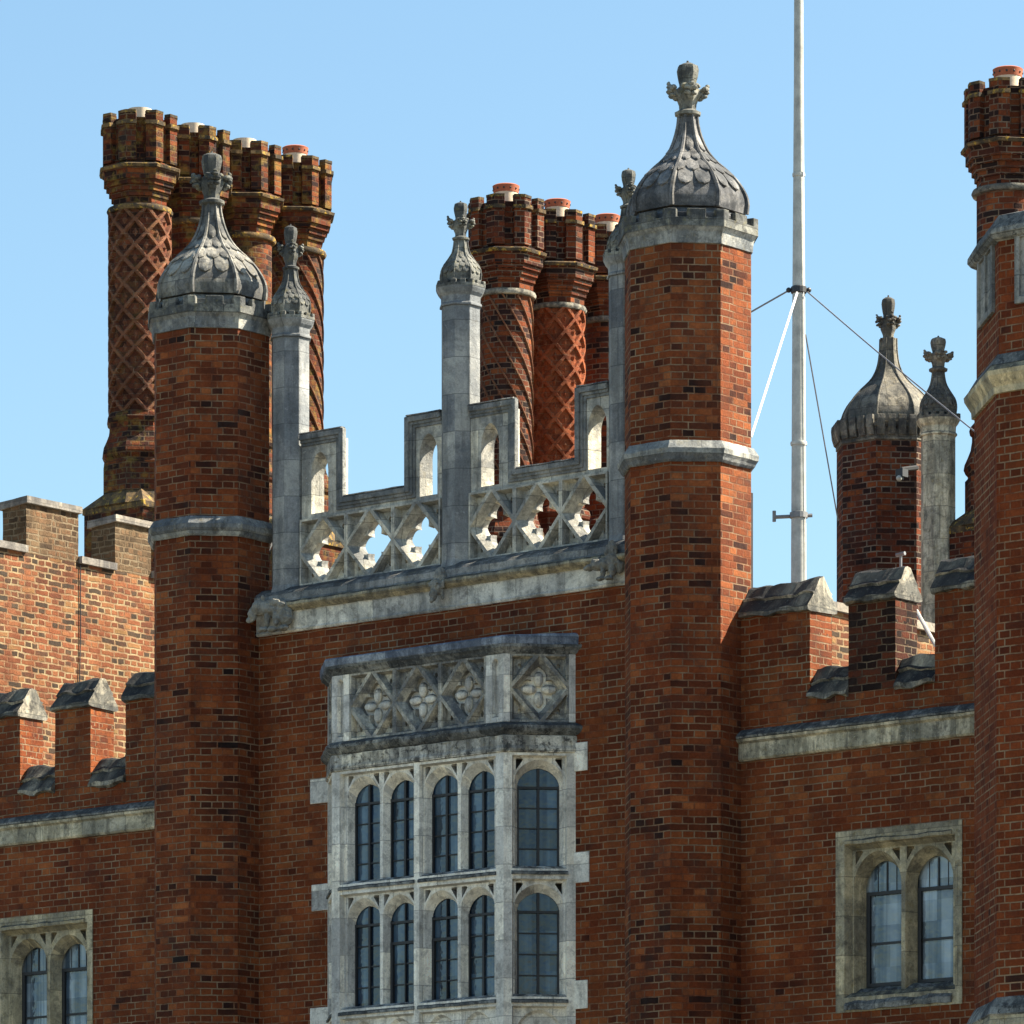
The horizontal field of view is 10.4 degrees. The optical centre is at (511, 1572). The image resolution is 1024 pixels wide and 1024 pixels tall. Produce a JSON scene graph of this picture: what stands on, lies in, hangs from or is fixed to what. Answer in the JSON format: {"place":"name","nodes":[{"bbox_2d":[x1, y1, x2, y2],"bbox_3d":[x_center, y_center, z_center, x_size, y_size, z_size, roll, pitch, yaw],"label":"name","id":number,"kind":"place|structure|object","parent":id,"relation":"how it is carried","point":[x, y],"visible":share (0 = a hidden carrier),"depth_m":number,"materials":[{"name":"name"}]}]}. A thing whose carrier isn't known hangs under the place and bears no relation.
{"place":"outdoors","nodes":[
{"label":"outdoors","id":0,"kind":"place"},
{"bbox_2d":[82,107,179,570],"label":"brick chimney","id":1,"kind":"object","parent":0,"point":[139,173],"visible":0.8,"depth_m":71.64,"materials":[{"name":"brown brick"}]},
{"bbox_2d":[166,122,232,259],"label":"brick chimney","id":2,"kind":"object","parent":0,"point":[196,141],"visible":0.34,"depth_m":72.38,"materials":[{"name":"brown brick"}]},
{"bbox_2d":[223,137,283,589],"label":"brick chimney","id":3,"kind":"object","parent":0,"point":[251,211],"visible":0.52,"depth_m":73.19,"materials":[{"name":"brown brick"}]},
{"bbox_2d":[271,145,343,569],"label":"brick chimney","id":4,"kind":"object","parent":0,"point":[306,192],"visible":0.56,"depth_m":74.03,"materials":[{"name":"brick"}]},
{"bbox_2d":[466,183,546,543],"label":"brick chimney","id":5,"kind":"object","parent":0,"point":[506,240],"visible":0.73,"depth_m":71.70,"materials":[{"name":"brick"}]},
{"bbox_2d":[0,0,1023,601],"label":"sky","id":6,"kind":"structure","parent":0,"point":[418,108],"materials":[{"name":"blue"}]},
{"bbox_2d":[533,198,597,536],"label":"brick chimney","id":7,"kind":"object","parent":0,"point":[563,284],"visible":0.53,"depth_m":72.48,"materials":[{"name":"brick"}]},
{"bbox_2d":[584,213,619,530],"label":"brick chimney","id":8,"kind":"object","parent":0,"point":[596,303],"visible":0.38,"depth_m":73.28,"materials":[{"name":"brick"}]},
{"bbox_2d":[751,0,973,582],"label":"flagpole","id":9,"kind":"object","parent":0,"point":[799,515],"visible":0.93,"depth_m":61.94,"materials":[{"name":"white metal"}]},
{"bbox_2d":[831,295,923,619],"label":"brick turret","id":10,"kind":"object","parent":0,"point":[875,434],"visible":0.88,"depth_m":65.50,"materials":[{"name":"brick"}]},
{"bbox_2d":[896,465,918,480],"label":"security camera","id":11,"kind":"object","parent":10,"relation":"attached to","point":[901,473],"depth_m":65.18,"materials":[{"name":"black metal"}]},
{"bbox_2d":[916,336,960,623],"bbox_3d":[4.844,-11.226,64.000,0.480,5.652,0.480,0,0,40],"label":"stone pinnacle","id":12,"kind":"object","parent":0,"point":[937,423],"visible":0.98,"depth_m":63.85,"materials":[{"name":"grey stone"}]},
{"bbox_2d":[949,65,1023,558],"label":"brick chimney","id":13,"kind":"object","parent":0,"point":[992,152],"visible":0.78,"depth_m":63.63,"materials":[{"name":"brick"}]},
{"label":"ground","id":14,"kind":"structure","parent":0,"visible":0},
{"bbox_2d":[0,672,153,1023],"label":"battlemented wall","id":15,"kind":"structure","parent":14,"relation":"on","point":[77,883],"depth_m":59.31,"materials":[{"name":"red brick"}]},
{"bbox_2d":[0,909,92,1023],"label":"window","id":16,"kind":"structure","parent":15,"relation":"in","point":[46,960],"depth_m":59.67,"materials":[{"name":"beige stone"}]},
{"bbox_2d":[0,496,153,766],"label":"tall rear wall","id":17,"kind":"structure","parent":14,"relation":"on","point":[41,561],"depth_m":67.95,"materials":[{"name":"brick"}]},
{"bbox_2d":[79,565,80,681],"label":"thin cable","id":18,"kind":"object","parent":17,"relation":"attached to","point":[80,624],"visible":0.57,"depth_m":68.08,"materials":[{"name":"black metal"}]},
{"bbox_2d":[148,151,271,1023],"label":"brick turret","id":19,"kind":"object","parent":14,"relation":"on","point":[210,536],"visible":1,"depth_m":57.41,"materials":[{"name":"brick"}]},
{"bbox_2d":[246,539,624,1023],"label":"gatehouse wall","id":20,"kind":"structure","parent":14,"relation":"on","point":[304,633],"depth_m":56.26,"materials":[{"name":"red brick"}]},
{"bbox_2d":[267,224,314,591],"bbox_3d":[-2.265,-11.878,57.619,0.480,3.836,0.480,0,0,40],"label":"stone pinnacle","id":21,"kind":"object","parent":20,"relation":"on","point":[290,320],"visible":1,"depth_m":57.45,"materials":[{"name":"grey stone"}]},
{"bbox_2d":[298,409,441,585],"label":"openwork parapet","id":22,"kind":"structure","parent":20,"relation":"on","point":[353,521],"depth_m":56.90,"materials":[{"name":"stone"}]},
{"bbox_2d":[310,633,589,1023],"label":"bay window","id":23,"kind":"structure","parent":20,"relation":"attached to","point":[458,864],"depth_m":55.38,"materials":[{"name":"stone"}]},
{"bbox_2d":[355,784,379,880],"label":"window","id":24,"kind":"structure","parent":23,"relation":"in","point":[367,805],"depth_m":56.25,"materials":[{"name":"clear glass"}]},
{"bbox_2d":[355,906,379,1006],"bbox_3d":[-1.414,-6.150,56.214,0.480,1.070,0.041,0,0,39],"label":"window","id":25,"kind":"structure","parent":23,"relation":"in","point":[367,927],"depth_m":56.25,"materials":[{"name":"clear glass"}]},
{"bbox_2d":[390,903,413,1003],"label":"window","id":26,"kind":"structure","parent":23,"relation":"in","point":[402,923],"depth_m":55.96,"materials":[{"name":"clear glass"}]},
{"bbox_2d":[391,780,413,877],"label":"window","id":27,"kind":"structure","parent":23,"relation":"in","point":[402,801],"depth_m":55.95,"materials":[{"name":"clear glass"}]},
{"bbox_2d":[432,775,457,872],"bbox_3d":[-0.635,-7.380,55.572,0.480,1.040,0.041,0,0,39],"label":"window","id":28,"kind":"structure","parent":23,"relation":"in","point":[445,793],"depth_m":55.60,"materials":[{"name":"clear glass"}]},
{"bbox_2d":[432,899,457,999],"bbox_3d":[-0.637,-6.150,55.569,0.480,1.070,0.048,0,0,39],"label":"window","id":29,"kind":"structure","parent":23,"relation":"in","point":[445,916],"depth_m":55.60,"materials":[{"name":"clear glass"}]},
{"bbox_2d":[468,771,494,868],"bbox_3d":[-0.272,-7.380,55.273,0.480,1.040,0.041,0,0,39],"label":"window","id":30,"kind":"structure","parent":23,"relation":"in","point":[481,792],"depth_m":55.27,"materials":[{"name":"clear glass"}]},
{"bbox_2d":[468,895,494,996],"bbox_3d":[-0.272,-6.150,55.273,0.480,1.070,0.041,0,0,39],"label":"window","id":31,"kind":"structure","parent":23,"relation":"in","point":[481,915],"depth_m":55.27,"materials":[{"name":"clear glass"}]},
{"bbox_2d":[517,769,558,865],"bbox_3d":[0.254,-7.380,55.103,0.520,1.040,0.041,0,0,-6],"label":"window","id":32,"kind":"structure","parent":23,"relation":"in","point":[537,789],"depth_m":55.10,"materials":[{"name":"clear glass"}]},
{"bbox_2d":[517,893,558,993],"bbox_3d":[0.254,-6.150,55.103,0.520,1.070,0.041,0,0,-6],"label":"window","id":33,"kind":"structure","parent":23,"relation":"in","point":[537,913],"depth_m":55.10,"materials":[{"name":"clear glass"}]},
{"bbox_2d":[436,201,485,566],"bbox_3d":[-0.512,-11.822,56.174,0.480,3.724,0.480,0,0,40],"label":"stone pinnacle","id":34,"kind":"object","parent":20,"relation":"on","point":[460,287],"visible":0.99,"depth_m":56.00,"materials":[{"name":"grey stone"}]},
{"bbox_2d":[467,380,608,559],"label":"openwork parapet","id":35,"kind":"structure","parent":20,"relation":"on","point":[519,494],"depth_m":55.53,"materials":[{"name":"stone"}]},
{"bbox_2d":[603,168,636,541],"bbox_3d":[1.134,-11.817,54.818,0.480,3.713,0.480,0,0,40],"label":"stone pinnacle","id":36,"kind":"object","parent":20,"relation":"on","point":[614,263],"visible":0.46,"depth_m":54.68,"materials":[{"name":"grey stone"}]},
{"bbox_2d":[617,61,758,1023],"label":"brick turret","id":37,"kind":"object","parent":14,"relation":"on","point":[687,239],"visible":1,"depth_m":53.48,"materials":[{"name":"brick"}]},
{"bbox_2d":[751,493,752,586],"bbox_3d":[2.290,-9.125,53.995,0.041,2.450,0.041,0,0,17],"label":"downpipe","id":38,"kind":"object","parent":37,"relation":"attached to","point":[751,539],"visible":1,"depth_m":53.98,"materials":[{"name":"black metal"}]},
{"bbox_2d":[736,555,973,1023],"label":"battlemented wall","id":39,"kind":"structure","parent":14,"relation":"on","point":[857,840],"depth_m":52.89,"materials":[{"name":"red brick"}]},
{"bbox_2d":[836,819,962,1012],"bbox_3d":[3.669,-6.112,52.595,1.444,1.704,0.295,0,0,39],"label":"window","id":40,"kind":"structure","parent":39,"relation":"in","point":[899,889],"depth_m":52.62,"materials":[{"name":"beige stone"}]},
{"bbox_2d":[963,211,1023,1023],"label":"turret","id":41,"kind":"object","parent":14,"relation":"on","point":[993,399],"visible":1,"depth_m":47.78,"materials":[{"name":"brick"}]},
{"bbox_3d":[0.928,-7.375,57.877,22.100,0.150,4.140,0,0,39],"label":"flat roof","id":42,"kind":"object","parent":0,"visible":0},
{"bbox_2d":[831,601,934,666],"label":"parapet wall","id":43,"kind":"structure","parent":42,"relation":"on","point":[840,634],"depth_m":58.54,"materials":[{"name":"brick"}]},
{"bbox_2d":[895,551,905,566],"bbox_3d":[3.761,-9.238,54.500,0.103,1.277,0.040,0,0,40],"label":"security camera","id":44,"kind":"object","parent":42,"relation":"on","point":[900,554],"visible":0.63,"depth_m":54.49,"materials":[{"name":"metal"}]},
{"bbox_2d":[917,609,934,646],"bbox_3d":[4.078,-9.310,55.500,0.040,0.540,1.024,0,0,-6],"label":"white rod","id":45,"kind":"object","parent":42,"relation":"on","point":[926,629],"visible":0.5,"depth_m":55.45,"materials":[{"name":"paint"}]}
]}

